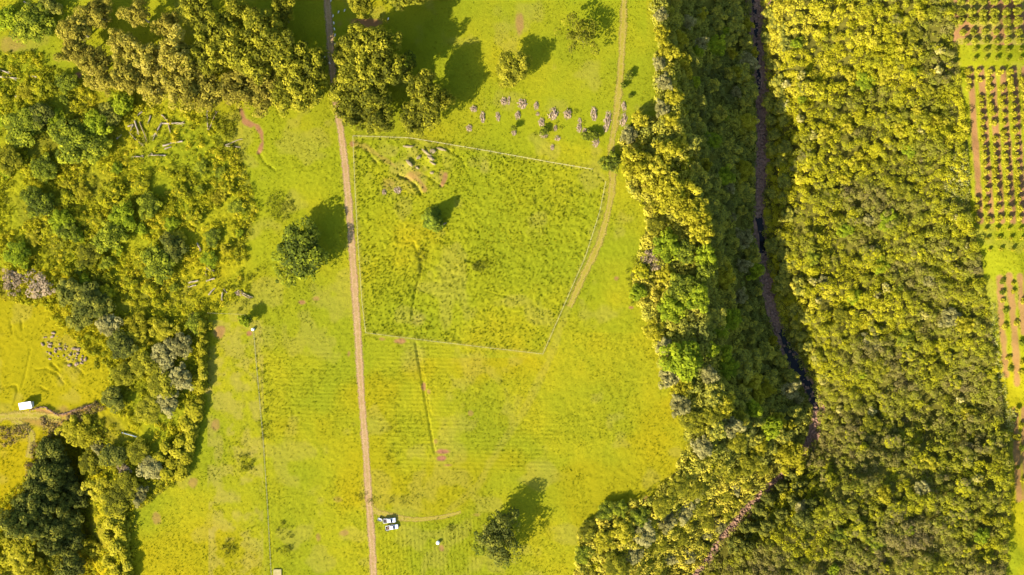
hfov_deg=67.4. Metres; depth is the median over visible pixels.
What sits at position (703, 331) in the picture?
slope thicket
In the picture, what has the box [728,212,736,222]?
slope tree
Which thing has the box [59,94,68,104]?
bush
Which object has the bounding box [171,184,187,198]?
bush
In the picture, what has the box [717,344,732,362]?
slope tree
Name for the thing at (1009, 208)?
fruit tree
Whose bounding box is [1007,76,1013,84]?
fruit tree
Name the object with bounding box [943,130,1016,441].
shrubs
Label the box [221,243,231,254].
bush
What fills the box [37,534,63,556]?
gully tree
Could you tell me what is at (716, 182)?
slope tree
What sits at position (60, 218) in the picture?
wood tree
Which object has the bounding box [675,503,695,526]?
bushy tree
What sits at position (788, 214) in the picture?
slope tree
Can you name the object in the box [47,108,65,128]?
bush
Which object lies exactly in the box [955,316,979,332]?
canopy tree
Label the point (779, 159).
slope tree
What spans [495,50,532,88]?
tree
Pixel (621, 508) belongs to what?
bushy tree
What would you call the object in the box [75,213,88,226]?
bush
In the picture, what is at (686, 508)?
slope tree
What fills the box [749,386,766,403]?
slope tree
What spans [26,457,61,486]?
gully tree
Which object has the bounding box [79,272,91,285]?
bush
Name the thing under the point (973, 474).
canopy tree
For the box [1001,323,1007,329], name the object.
orchard bush
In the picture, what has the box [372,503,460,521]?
parking track
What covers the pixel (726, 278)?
slope tree
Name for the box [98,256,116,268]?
bush
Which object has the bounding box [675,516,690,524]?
slope tree
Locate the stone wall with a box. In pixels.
[29,404,92,415]
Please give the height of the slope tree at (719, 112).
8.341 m
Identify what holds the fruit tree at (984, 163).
on the ground at (602, 454)
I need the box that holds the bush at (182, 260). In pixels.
[176,254,185,264]
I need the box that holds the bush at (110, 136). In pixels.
[95,130,115,139]
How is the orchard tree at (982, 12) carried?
on the ground at (602, 454)
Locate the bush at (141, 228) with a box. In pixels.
[134,221,147,234]
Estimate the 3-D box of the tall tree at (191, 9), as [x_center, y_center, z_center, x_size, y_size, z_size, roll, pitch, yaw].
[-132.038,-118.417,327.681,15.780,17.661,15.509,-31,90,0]
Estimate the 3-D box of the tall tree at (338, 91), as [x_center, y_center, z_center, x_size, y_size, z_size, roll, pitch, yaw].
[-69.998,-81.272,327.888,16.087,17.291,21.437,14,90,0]
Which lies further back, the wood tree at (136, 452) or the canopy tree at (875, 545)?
the canopy tree at (875, 545)
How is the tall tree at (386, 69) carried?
on the ground at (602, 454)
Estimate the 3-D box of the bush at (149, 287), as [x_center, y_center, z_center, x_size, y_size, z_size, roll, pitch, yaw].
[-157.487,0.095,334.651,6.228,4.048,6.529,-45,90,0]
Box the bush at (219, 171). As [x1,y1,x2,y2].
[212,166,227,178]
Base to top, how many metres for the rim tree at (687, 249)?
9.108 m
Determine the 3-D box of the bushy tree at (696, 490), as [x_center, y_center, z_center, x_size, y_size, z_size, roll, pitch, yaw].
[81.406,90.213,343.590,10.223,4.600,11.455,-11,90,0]
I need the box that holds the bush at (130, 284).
[122,276,139,293]
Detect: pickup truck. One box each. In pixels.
[383,517,395,522]
[385,524,398,529]
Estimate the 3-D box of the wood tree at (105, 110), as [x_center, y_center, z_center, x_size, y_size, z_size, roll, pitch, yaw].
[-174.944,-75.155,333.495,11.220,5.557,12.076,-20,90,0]
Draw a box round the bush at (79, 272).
[74,261,86,274]
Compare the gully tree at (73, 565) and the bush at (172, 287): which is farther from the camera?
the gully tree at (73, 565)
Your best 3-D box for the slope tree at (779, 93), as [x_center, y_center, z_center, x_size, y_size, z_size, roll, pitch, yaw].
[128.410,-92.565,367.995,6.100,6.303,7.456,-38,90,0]
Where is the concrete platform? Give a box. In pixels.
[273,569,281,574]
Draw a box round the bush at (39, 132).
[34,127,44,135]
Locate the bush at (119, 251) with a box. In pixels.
[111,246,123,255]
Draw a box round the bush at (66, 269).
[61,264,73,275]
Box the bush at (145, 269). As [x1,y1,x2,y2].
[144,267,157,277]
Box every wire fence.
[253,333,271,574]
[353,135,589,168]
[353,148,365,332]
[371,333,539,353]
[543,182,605,352]
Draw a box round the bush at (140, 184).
[131,176,149,194]
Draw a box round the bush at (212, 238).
[203,228,220,247]
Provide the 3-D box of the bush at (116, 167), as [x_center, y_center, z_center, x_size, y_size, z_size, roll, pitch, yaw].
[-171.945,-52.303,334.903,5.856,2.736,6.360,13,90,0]
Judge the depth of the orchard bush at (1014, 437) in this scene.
348.27 m
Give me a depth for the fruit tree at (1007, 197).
343.96 m
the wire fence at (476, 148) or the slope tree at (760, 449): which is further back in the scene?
the slope tree at (760, 449)
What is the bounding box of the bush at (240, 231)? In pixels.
[235,228,244,236]
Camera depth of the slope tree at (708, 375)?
332.18 m
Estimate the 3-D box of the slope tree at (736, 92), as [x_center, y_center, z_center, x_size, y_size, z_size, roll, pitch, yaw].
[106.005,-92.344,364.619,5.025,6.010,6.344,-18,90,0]
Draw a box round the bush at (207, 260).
[199,250,217,268]
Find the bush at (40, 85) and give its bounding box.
[30,76,52,96]
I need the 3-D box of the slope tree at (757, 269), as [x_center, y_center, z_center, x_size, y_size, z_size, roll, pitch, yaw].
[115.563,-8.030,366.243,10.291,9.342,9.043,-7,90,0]
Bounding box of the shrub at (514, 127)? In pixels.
[511,124,517,130]
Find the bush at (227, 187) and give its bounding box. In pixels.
[220,182,234,193]
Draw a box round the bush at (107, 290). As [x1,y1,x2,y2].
[98,284,115,297]
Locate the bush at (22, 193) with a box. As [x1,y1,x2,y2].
[19,189,27,199]
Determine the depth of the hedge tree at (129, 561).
333.37 m
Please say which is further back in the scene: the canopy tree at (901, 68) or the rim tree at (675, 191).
the canopy tree at (901, 68)
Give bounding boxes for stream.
[752,0,760,88]
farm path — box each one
[0,411,60,421]
[11,418,36,457]
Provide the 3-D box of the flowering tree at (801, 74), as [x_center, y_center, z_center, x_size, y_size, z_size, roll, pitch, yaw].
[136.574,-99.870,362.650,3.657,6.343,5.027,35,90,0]
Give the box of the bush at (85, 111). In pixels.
[81,107,93,117]
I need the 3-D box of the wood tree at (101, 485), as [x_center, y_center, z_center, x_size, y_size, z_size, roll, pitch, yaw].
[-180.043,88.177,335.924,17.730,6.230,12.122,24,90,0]
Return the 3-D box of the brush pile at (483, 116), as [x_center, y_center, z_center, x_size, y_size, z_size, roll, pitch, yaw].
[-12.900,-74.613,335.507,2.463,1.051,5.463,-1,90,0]
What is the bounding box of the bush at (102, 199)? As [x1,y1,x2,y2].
[96,192,112,208]
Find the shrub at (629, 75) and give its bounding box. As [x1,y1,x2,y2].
[624,69,633,79]
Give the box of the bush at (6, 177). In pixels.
[0,170,10,180]
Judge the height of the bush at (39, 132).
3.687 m
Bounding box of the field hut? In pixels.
[18,401,33,409]
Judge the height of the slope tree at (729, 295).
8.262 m
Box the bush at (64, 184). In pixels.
[58,180,71,189]
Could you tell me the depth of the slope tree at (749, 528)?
365.13 m
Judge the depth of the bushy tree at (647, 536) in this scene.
332.96 m
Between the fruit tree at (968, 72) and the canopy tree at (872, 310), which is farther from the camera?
the canopy tree at (872, 310)
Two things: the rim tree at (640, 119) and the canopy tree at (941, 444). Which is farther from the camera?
the canopy tree at (941, 444)
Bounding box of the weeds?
[164,1,661,557]
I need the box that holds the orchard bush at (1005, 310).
[1002,308,1009,313]
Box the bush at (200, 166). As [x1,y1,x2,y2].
[194,158,207,176]
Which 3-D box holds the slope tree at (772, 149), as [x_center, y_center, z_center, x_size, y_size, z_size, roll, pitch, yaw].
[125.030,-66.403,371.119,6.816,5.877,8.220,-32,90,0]
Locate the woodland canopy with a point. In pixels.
(822, 30)
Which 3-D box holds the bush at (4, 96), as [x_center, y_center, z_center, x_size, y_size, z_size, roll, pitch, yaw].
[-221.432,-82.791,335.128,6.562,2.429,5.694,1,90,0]
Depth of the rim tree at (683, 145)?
331.94 m
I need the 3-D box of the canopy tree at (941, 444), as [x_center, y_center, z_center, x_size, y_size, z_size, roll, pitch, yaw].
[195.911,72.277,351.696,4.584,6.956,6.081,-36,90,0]
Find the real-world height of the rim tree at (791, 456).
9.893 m
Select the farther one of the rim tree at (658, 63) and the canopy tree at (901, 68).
the canopy tree at (901, 68)
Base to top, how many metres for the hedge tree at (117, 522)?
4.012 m
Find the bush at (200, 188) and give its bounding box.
[196,184,204,193]
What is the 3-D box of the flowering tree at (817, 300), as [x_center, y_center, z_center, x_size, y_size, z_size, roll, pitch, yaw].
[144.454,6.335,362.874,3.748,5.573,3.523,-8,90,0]
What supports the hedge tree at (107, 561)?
on the ground at (602, 454)
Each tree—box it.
[0,4,19,31]
[0,145,22,176]
[0,507,30,539]
[0,535,36,574]
[1,107,42,148]
[1,240,30,268]
[2,268,25,295]
[8,4,56,44]
[10,490,40,521]
[15,555,45,574]
[18,517,45,540]
[22,477,48,499]
[23,185,54,217]
[24,269,55,298]
[25,0,48,25]
[26,103,54,131]
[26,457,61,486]
[29,152,57,178]
[35,436,64,458]
[35,498,56,520]
[37,0,63,15]
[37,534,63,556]
[41,514,67,542]
[42,476,64,501]
[44,553,62,569]
[46,118,99,163]
[48,208,75,232]
[51,449,72,473]
[53,36,87,63]
[53,220,80,241]
[53,492,74,521]
[54,71,79,93]
[54,420,75,438]
[54,550,85,574]
[55,6,92,42]
[56,277,87,307]
[57,469,80,496]
[59,530,85,557]
[61,509,84,537]
[65,303,92,330]
[65,414,102,447]
[68,485,89,508]
[72,0,113,28]
[73,45,112,82]
[73,281,103,318]
[74,243,100,268]
[78,446,102,475]
[78,538,101,557]
[80,476,115,505]
[81,134,112,164]
[83,66,114,97]
[83,108,112,135]
[89,220,128,253]
[90,290,116,319]
[90,438,103,455]
[94,313,122,336]
[97,58,144,95]
[98,101,121,128]
[98,443,127,466]
[100,385,124,413]
[100,487,135,516]
[100,530,113,543]
[101,553,115,568]
[103,516,116,529]
[106,27,138,65]
[106,329,138,359]
[107,90,134,116]
[107,200,136,231]
[108,540,122,555]
[109,470,140,495]
[110,361,137,385]
[110,565,123,574]
[113,521,130,533]
[114,511,126,520]
[114,531,130,543]
[115,0,150,27]
[115,519,126,524]
[117,463,132,472]
[118,546,129,553]
[119,550,130,560]
[121,557,132,563]
[122,563,132,571]
[122,569,134,574]
[123,310,148,346]
[124,40,165,77]
[125,437,149,464]
[128,347,156,378]
[129,485,148,508]
[133,66,174,107]
[133,394,161,423]
[135,455,162,478]
[136,190,162,219]
[139,242,176,284]
[146,363,176,399]
[147,317,180,340]
[150,10,180,37]
[150,340,176,374]
[152,450,167,463]
[155,390,178,418]
[156,23,194,72]
[159,231,189,262]
[159,440,171,454]
[160,62,203,111]
[160,465,175,480]
[163,332,192,359]
[165,456,180,470]
[169,361,194,390]
[169,444,182,459]
[173,433,184,447]
[174,470,187,481]
[176,464,189,474]
[178,414,193,431]
[179,0,212,27]
[179,37,230,76]
[179,455,192,464]
[181,449,194,460]
[183,400,200,417]
[183,430,198,440]
[183,443,195,453]
[184,312,204,335]
[185,437,195,443]
[186,424,199,432]
[186,429,197,436]
[189,421,199,426]
[191,73,229,112]
[191,405,204,418]
[192,413,202,422]
[193,3,231,52]
[194,396,205,404]
[195,378,206,384]
[195,383,207,393]
[196,325,207,334]
[196,341,208,347]
[197,346,208,354]
[197,357,206,363]
[197,373,207,380]
[198,318,207,326]
[198,362,207,369]
[198,368,208,375]
[199,354,207,359]
[200,335,208,343]
[205,21,246,68]
[218,68,252,109]
[219,0,250,26]
[229,32,274,85]
[236,6,284,45]
[237,314,252,327]
[242,70,281,117]
[255,27,308,74]
[267,65,310,117]
[270,0,293,29]
[271,215,329,281]
[272,259,307,287]
[279,0,295,11]
[287,43,330,86]
[289,72,329,112]
[327,69,361,118]
[332,36,348,69]
[337,97,364,131]
[338,41,371,91]
[339,20,374,57]
[346,75,392,116]
[347,0,372,18]
[357,24,402,60]
[358,102,397,134]
[365,46,413,89]
[387,0,426,11]
[393,50,416,75]
[399,101,426,136]
[401,69,440,104]
[406,93,448,130]
[420,205,443,231]
[436,88,456,108]
[471,524,510,568]
[474,507,523,566]
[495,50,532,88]
[553,11,599,55]
[574,545,594,563]
[577,520,595,541]
[593,529,618,554]
[595,500,616,520]
[597,151,622,172]
[602,552,626,574]
[608,499,628,519]
[611,516,634,543]
[620,124,637,143]
[620,146,667,182]
[625,543,643,564]
[628,283,647,300]
[630,506,650,527]
[631,109,649,130]
[631,519,655,548]
[632,261,648,278]
[640,247,661,270]
[641,316,664,343]
[642,158,672,195]
[646,213,664,235]
[650,535,666,553]
[651,138,681,164]
[651,559,663,574]
[652,56,665,70]
[652,171,702,214]
[652,226,680,262]
[652,492,673,517]
[653,6,668,21]
[653,24,670,41]
[654,98,669,117]
[655,71,672,90]
[655,263,673,282]
[655,337,671,356]
[656,292,687,323]
[656,512,677,534]
[658,38,681,58]
[658,340,703,383]
[658,367,679,388]
[661,111,681,125]
[663,87,684,106]
[663,551,678,564]
[666,272,700,302]
[666,540,676,549]
[667,473,689,497]
[669,379,692,398]
[669,391,690,417]
[670,197,712,232]
[673,132,688,152]
[674,51,691,71]
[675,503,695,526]
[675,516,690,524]
[675,530,690,546]
[676,29,688,48]
[676,238,696,265]
[677,500,693,510]
[678,410,704,435]
[680,62,692,79]
[682,14,696,29]
[682,133,702,150]
[682,282,708,312]
[682,547,695,563]
[685,479,706,501]
[685,521,693,533]
[688,51,699,66]
[688,113,701,127]
[689,161,701,173]
[689,217,714,245]
[690,76,700,88]
[690,167,713,191]
[690,434,712,458]
[691,145,700,158]
[692,36,709,49]
[692,44,703,56]
[692,93,706,110]
[693,243,716,266]
[694,261,717,284]
[695,504,706,516]
[696,7,708,20]
[696,543,710,555]
[699,158,713,170]
[699,405,723,425]
[700,514,714,530]
[701,364,719,383]
[701,469,711,480]
[702,532,711,539]
[704,78,720,93]
[704,131,722,150]
[704,196,719,214]
[704,379,724,397]
[705,341,719,357]
[706,420,726,441]
[707,34,725,56]
[707,173,721,198]
[707,306,726,329]
[707,392,724,408]
[708,225,724,244]
[709,5,727,20]
[709,16,724,34]
[710,58,722,68]
[710,498,724,515]
[711,104,729,122]
[711,209,730,225]
[712,319,729,338]
[712,517,726,533]
[713,126,722,134]
[713,460,728,474]
[715,250,726,267]
[716,163,735,184]
[716,188,729,203]
[716,261,735,289]
[716,391,735,418]
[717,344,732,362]
[717,356,739,380]
[718,490,731,501]
[719,26,729,35]
[719,151,739,168]
[719,290,736,302]
[721,505,732,521]
[722,137,743,155]
[722,468,739,482]
[723,32,737,50]
[723,416,746,438]
[724,3,743,23]
[724,67,735,80]
[724,183,734,193]
[725,16,746,36]
[726,47,738,59]
[726,235,742,253]
[726,308,741,330]
[726,430,746,453]
[727,535,743,554]
[728,0,739,8]
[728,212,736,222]
[729,484,740,495]
[730,62,750,83]
[730,86,741,97]
[730,496,740,508]
[731,66,742,77]
[731,348,751,364]
[732,384,751,402]
[732,407,746,429]
[734,286,747,303]
[735,156,754,184]
[735,227,753,250]
[735,360,755,383]
[736,113,759,135]
[736,183,755,205]
[736,205,747,215]
[736,258,753,272]
[736,453,761,475]
[738,50,760,71]
[738,373,762,392]
[738,424,749,448]
[739,33,753,49]
[739,95,752,107]
[739,301,752,312]
[739,518,761,538]
[740,130,757,144]
[740,480,751,488]
[741,78,758,98]
[741,315,753,331]
[741,539,756,552]
[742,18,754,31]
[743,334,755,346]
[743,399,763,417]
[743,413,749,425]
[744,244,760,263]
[746,263,765,280]
[746,438,767,458]
[747,320,764,336]
[748,348,763,368]
[749,46,759,57]
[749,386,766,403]
[750,433,764,445]
[750,502,770,520]
[751,414,765,426]
[752,285,762,296]
[757,463,768,476]
[758,338,776,360]
[758,520,775,537]
[759,377,776,397]
[760,31,772,43]
[760,491,781,509]
[761,4,775,18]
[761,93,776,112]
[761,415,782,440]
[762,369,779,387]
[763,141,778,155]
[763,237,777,254]
[765,58,780,70]
[765,113,776,125]
[765,185,779,200]
[766,128,781,139]
[767,11,784,28]
[767,412,785,428]
[767,438,776,453]
[768,73,787,87]
[768,336,778,346]
[771,349,787,367]
[772,97,787,114]
[772,428,789,442]
[773,87,787,99]
[773,155,787,169]
[773,441,808,476]
[774,262,792,282]
[774,279,791,295]
[774,481,788,496]
[774,507,789,524]
[775,230,791,245]
[776,246,788,260]
[777,23,790,39]
[777,139,793,155]
[777,172,791,189]
[777,190,791,204]
[778,113,791,127]
[778,206,794,221]
[778,380,800,399]
[779,33,793,52]
[779,251,800,271]
[781,79,790,87]
[781,368,799,382]
[781,405,801,418]
[782,99,791,109]
[783,467,800,480]
[784,418,796,430]
[786,301,805,316]
[786,494,801,510]
[787,110,794,119]
[788,157,804,176]
[789,36,802,48]
[789,274,807,295]
[790,317,800,329]
[790,329,807,342]
[791,509,813,531]
[792,480,809,493]
[793,13,804,24]
[794,79,808,96]
[794,396,803,403]
[795,499,807,512]
[796,114,804,122]
[796,145,816,168]
[796,488,808,499]
[797,71,805,79]
[797,306,815,323]
[797,340,812,354]
[798,96,806,103]
[800,539,809,548]
[805,249,819,268]
[805,498,819,513]
[807,25,814,33]
[807,129,818,139]
[807,277,817,285]
[811,350,827,365]
[813,180,824,190]
[813,231,819,238]
[815,297,821,303]
[815,552,822,560]
[816,369,831,380]
[817,274,833,290]
[818,124,835,140]
[818,378,826,384]
[819,469,834,490]
[819,496,827,503]
[820,186,842,208]
[822,253,829,261]
[827,111,837,120]
[827,563,839,574]
[828,216,836,223]
[830,526,848,541]
[833,305,847,322]
[835,35,842,41]
[836,220,854,237]
[836,405,844,412]
[837,173,852,185]
[837,336,845,344]
[838,499,848,507]
[842,120,854,133]
[842,208,862,226]
[843,518,865,537]
[845,69,856,84]
[845,430,855,444]
[846,1,855,11]
[847,258,854,264]
[847,289,862,304]
[849,473,856,481]
[854,149,864,158]
[855,70,876,91]
[857,371,866,378]
[857,442,869,452]
[859,244,880,262]
[860,5,871,18]
[860,413,882,432]
[861,332,881,354]
[863,213,875,226]
[865,303,877,313]
[866,535,886,552]
[867,320,882,336]
[867,406,876,415]
[872,255,890,275]
[872,357,892,374]
[874,291,881,298]
[874,509,885,519]
[876,111,890,127]
[877,63,894,85]
[877,485,891,504]
[878,208,897,233]
[879,401,898,418]
[879,562,888,572]
[881,392,890,398]
[882,282,889,292]
[883,139,897,150]
[884,434,909,451]
[887,501,908,524]
[888,11,902,25]
[890,151,899,162]
[892,122,907,138]
[892,182,909,199]
[894,230,905,242]
[896,36,902,46]
[896,64,905,71]
[896,329,915,346]
[898,420,903,427]
[899,344,917,363]
[901,144,916,158]
[901,365,906,372]
[904,456,919,468]
[905,523,914,534]
[907,23,924,43]
[908,67,917,77]
[909,243,925,259]
[910,43,918,51]
[911,105,921,115]
[912,324,919,330]
[913,116,927,130]
[914,480,931,495]
[915,10,928,22]
[917,128,926,139]
[919,309,928,319]
[920,456,939,472]
[921,274,935,286]
[921,378,928,384]
[922,424,929,430]
[923,83,935,95]
[923,569,932,574]
[925,403,932,409]
[928,363,948,379]
[931,114,949,127]
[933,43,943,49]
[934,65,943,73]
[935,47,945,54]
[937,307,961,327]
[937,439,947,451]
[939,206,948,213]
[939,505,959,526]
[942,245,957,263]
[942,351,958,363]
[946,60,955,67]
[948,375,962,391]
[951,264,963,273]
[954,477,977,497]
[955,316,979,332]
[955,397,964,403]
[955,503,972,520]
[956,0,965,4]
[957,7,966,15]
[957,17,964,24]
[959,28,966,35]
[961,407,979,419]
[962,283,968,290]
[962,455,973,467]
[962,546,972,557]
[963,38,968,44]
[963,242,969,249]
[963,431,974,441]
[964,68,972,75]
[965,77,972,82]
[965,84,972,90]
[966,16,976,24]
[967,0,976,4]
[967,7,976,16]
[969,471,979,482]
[970,28,976,35]
[971,37,979,44]
[971,473,983,481]
[972,204,980,210]
[973,196,980,202]
[973,527,989,544]
[976,77,983,81]
[976,95,984,100]
[978,0,987,4]
[978,8,987,16]
[978,16,987,24]
[978,102,984,108]
[978,127,986,134]
[979,136,986,143]
[981,28,988,34]
[981,151,987,158]
[981,160,987,166]
[982,37,989,43]
[982,205,990,211]
[982,439,998,456]
[982,487,993,503]
[982,515,991,525]
[983,196,989,202]
[983,555,994,563]
[984,84,994,90]
[984,216,992,223]
[985,69,993,75]
[986,77,992,83]
[987,103,993,109]
[989,7,999,16]
[989,110,995,115]
[989,119,996,125]
[990,0,999,5]
[990,16,998,25]
[991,168,999,176]
[991,178,999,182]
[991,447,1010,470]
[992,28,999,35]
[992,135,998,142]
[993,37,1000,43]
[993,161,998,166]
[994,195,1001,201]
[994,205,1001,210]
[995,215,1003,222]
[996,69,1003,75]
[998,84,1005,91]
[998,94,1005,101]
[999,102,1006,108]
[999,128,1007,134]
[1001,7,1010,16]
[1001,111,1006,117]
[1001,135,1008,141]
[1002,0,1011,4]
[1002,16,1011,25]
[1002,154,1008,159]
[1002,160,1009,166]
[1004,27,1010,34]
[1004,37,1011,44]
[1004,185,1010,192]
[1004,195,1011,201]
[1005,206,1012,211]
[1005,216,1012,221]
[1007,69,1014,75]
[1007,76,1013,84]
[1008,93,1016,100]
[1009,84,1015,91]
[1010,102,1016,108]
[1010,110,1017,116]
[1011,119,1017,124]
[1011,127,1019,133]
[1012,6,1023,15]
[1012,152,1019,158]
[1013,0,1021,4]
[1013,16,1022,26]
[1013,144,1019,150]
[1013,177,1020,184]
[1014,136,1019,142]
[1014,169,1022,175]
[1015,28,1022,35]
[1015,36,1022,43]
[1017,205,1023,211]
[1018,76,1023,84]
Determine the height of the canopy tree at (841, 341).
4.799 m
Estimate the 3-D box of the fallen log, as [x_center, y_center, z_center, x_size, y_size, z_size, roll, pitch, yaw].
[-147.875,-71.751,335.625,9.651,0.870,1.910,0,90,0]
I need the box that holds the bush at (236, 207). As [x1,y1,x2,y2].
[226,198,245,215]
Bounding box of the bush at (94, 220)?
[85,213,103,230]
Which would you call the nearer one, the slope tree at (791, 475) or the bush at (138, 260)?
the bush at (138, 260)
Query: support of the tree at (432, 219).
on the ground at (602, 454)
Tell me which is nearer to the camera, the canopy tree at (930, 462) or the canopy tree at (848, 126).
the canopy tree at (930, 462)
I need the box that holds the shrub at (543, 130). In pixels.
[538,125,548,135]
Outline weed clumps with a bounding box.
[113,104,635,555]
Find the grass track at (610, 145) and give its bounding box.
[567,0,627,307]
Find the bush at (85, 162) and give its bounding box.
[82,157,89,165]
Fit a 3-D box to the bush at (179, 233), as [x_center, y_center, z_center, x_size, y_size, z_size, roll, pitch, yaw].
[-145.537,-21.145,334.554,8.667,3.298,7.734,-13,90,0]
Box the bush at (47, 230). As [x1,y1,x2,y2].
[41,225,54,238]
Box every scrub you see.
[0,50,258,574]
[0,400,105,497]
[577,1,721,574]
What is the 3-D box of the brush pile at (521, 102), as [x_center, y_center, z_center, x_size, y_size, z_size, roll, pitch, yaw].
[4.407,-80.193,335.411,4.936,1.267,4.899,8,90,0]
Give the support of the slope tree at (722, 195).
on the ground at (602, 454)
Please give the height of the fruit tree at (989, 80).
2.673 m
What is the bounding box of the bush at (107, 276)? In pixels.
[101,272,112,282]
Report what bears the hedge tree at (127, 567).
on the ground at (602, 454)
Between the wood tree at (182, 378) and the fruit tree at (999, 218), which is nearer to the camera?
the wood tree at (182, 378)
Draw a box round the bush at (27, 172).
[23,167,34,179]
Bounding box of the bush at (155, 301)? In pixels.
[151,297,163,307]
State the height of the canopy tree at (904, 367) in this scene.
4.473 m
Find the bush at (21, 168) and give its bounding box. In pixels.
[16,159,28,170]
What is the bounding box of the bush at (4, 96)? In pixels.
[0,91,10,103]
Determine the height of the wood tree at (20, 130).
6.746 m
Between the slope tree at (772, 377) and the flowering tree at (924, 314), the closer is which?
the flowering tree at (924, 314)
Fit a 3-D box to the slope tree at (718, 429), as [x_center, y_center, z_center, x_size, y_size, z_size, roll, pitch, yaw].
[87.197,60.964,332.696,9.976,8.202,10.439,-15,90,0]
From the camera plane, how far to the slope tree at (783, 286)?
367.47 m
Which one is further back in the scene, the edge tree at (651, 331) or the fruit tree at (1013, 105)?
the fruit tree at (1013, 105)
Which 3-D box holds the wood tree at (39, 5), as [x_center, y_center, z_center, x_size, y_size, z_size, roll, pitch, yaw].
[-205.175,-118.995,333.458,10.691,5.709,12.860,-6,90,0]
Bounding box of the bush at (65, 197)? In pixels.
[54,188,76,209]
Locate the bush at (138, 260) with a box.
[130,248,145,268]
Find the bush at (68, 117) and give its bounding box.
[64,113,74,122]
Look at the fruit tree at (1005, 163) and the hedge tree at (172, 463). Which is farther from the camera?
the fruit tree at (1005, 163)
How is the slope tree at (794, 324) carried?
on the ground at (602, 454)
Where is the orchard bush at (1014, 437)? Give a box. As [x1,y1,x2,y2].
[1012,434,1020,440]
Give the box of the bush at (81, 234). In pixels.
[73,227,84,243]
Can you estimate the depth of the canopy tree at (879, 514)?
345.27 m
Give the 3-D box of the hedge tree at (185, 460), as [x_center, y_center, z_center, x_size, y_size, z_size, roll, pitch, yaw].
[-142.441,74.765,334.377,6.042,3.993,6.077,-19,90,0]
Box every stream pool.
[755,214,766,255]
[778,328,818,409]
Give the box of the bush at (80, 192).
[72,182,92,200]
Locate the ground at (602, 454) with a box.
[0,0,1023,574]
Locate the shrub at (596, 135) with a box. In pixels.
[590,129,600,141]
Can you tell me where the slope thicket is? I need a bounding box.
[573,0,812,574]
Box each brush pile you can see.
[393,186,401,193]
[480,111,484,122]
[517,98,527,108]
[547,107,558,119]
[564,107,570,119]
[576,124,581,132]
[590,107,596,120]
[603,110,610,131]
[619,112,626,126]
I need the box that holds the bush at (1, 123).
[0,116,5,126]
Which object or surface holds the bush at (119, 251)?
on the ground at (602, 454)
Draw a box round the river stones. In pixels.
[692,0,820,574]
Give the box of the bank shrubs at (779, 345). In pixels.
[685,0,824,574]
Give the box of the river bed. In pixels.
[694,0,824,574]
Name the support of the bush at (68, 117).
on the ground at (602, 454)
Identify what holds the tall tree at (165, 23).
on the ground at (602, 454)
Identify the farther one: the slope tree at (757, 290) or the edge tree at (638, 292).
the slope tree at (757, 290)
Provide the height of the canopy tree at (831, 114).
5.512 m
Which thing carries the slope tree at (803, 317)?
on the ground at (602, 454)
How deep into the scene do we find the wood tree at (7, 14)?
331.65 m
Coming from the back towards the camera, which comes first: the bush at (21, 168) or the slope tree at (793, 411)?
the slope tree at (793, 411)
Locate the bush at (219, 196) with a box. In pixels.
[208,189,227,205]
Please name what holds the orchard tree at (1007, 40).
on the ground at (602, 454)
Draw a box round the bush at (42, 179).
[37,171,56,183]
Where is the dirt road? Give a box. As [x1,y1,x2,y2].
[324,0,376,574]
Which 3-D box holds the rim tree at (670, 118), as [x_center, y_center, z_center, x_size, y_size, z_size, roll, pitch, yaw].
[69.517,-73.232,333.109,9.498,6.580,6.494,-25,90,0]
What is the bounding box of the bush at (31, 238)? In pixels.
[26,229,41,247]
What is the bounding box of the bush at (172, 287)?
[169,282,180,291]
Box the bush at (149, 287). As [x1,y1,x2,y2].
[142,280,157,292]
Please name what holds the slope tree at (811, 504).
on the ground at (602, 454)
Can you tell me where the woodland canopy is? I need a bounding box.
[707,0,1014,574]
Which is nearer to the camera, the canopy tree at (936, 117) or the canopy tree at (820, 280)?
the canopy tree at (936, 117)
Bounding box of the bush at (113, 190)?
[104,181,124,202]
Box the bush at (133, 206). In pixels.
[125,198,135,208]
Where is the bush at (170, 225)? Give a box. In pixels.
[163,216,180,232]
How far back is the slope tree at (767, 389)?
359.03 m
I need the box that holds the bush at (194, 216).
[185,209,202,226]
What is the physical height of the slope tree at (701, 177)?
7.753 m
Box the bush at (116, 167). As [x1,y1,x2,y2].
[110,160,122,174]
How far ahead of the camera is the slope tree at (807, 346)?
367.99 m
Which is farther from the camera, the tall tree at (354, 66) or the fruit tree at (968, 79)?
the fruit tree at (968, 79)
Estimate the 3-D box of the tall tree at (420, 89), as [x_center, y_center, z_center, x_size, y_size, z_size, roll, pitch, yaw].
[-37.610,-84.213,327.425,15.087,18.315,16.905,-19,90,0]
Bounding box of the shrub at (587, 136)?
[580,129,593,141]
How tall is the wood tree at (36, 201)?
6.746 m
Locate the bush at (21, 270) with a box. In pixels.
[17,264,28,274]
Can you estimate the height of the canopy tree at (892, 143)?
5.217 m
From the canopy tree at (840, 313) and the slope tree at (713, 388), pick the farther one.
the canopy tree at (840, 313)
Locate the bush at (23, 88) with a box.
[14,81,35,99]
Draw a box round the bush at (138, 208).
[137,206,159,219]
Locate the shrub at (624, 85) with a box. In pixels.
[620,82,627,88]
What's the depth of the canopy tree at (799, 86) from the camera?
361.66 m
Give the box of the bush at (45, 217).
[38,212,49,220]
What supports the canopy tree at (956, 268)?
on the ground at (602, 454)
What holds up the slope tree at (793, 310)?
on the ground at (602, 454)
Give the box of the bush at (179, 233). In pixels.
[168,230,186,240]
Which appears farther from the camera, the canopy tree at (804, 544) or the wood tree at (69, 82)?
the canopy tree at (804, 544)
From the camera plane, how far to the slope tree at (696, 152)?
338.08 m
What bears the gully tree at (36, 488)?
on the ground at (602, 454)

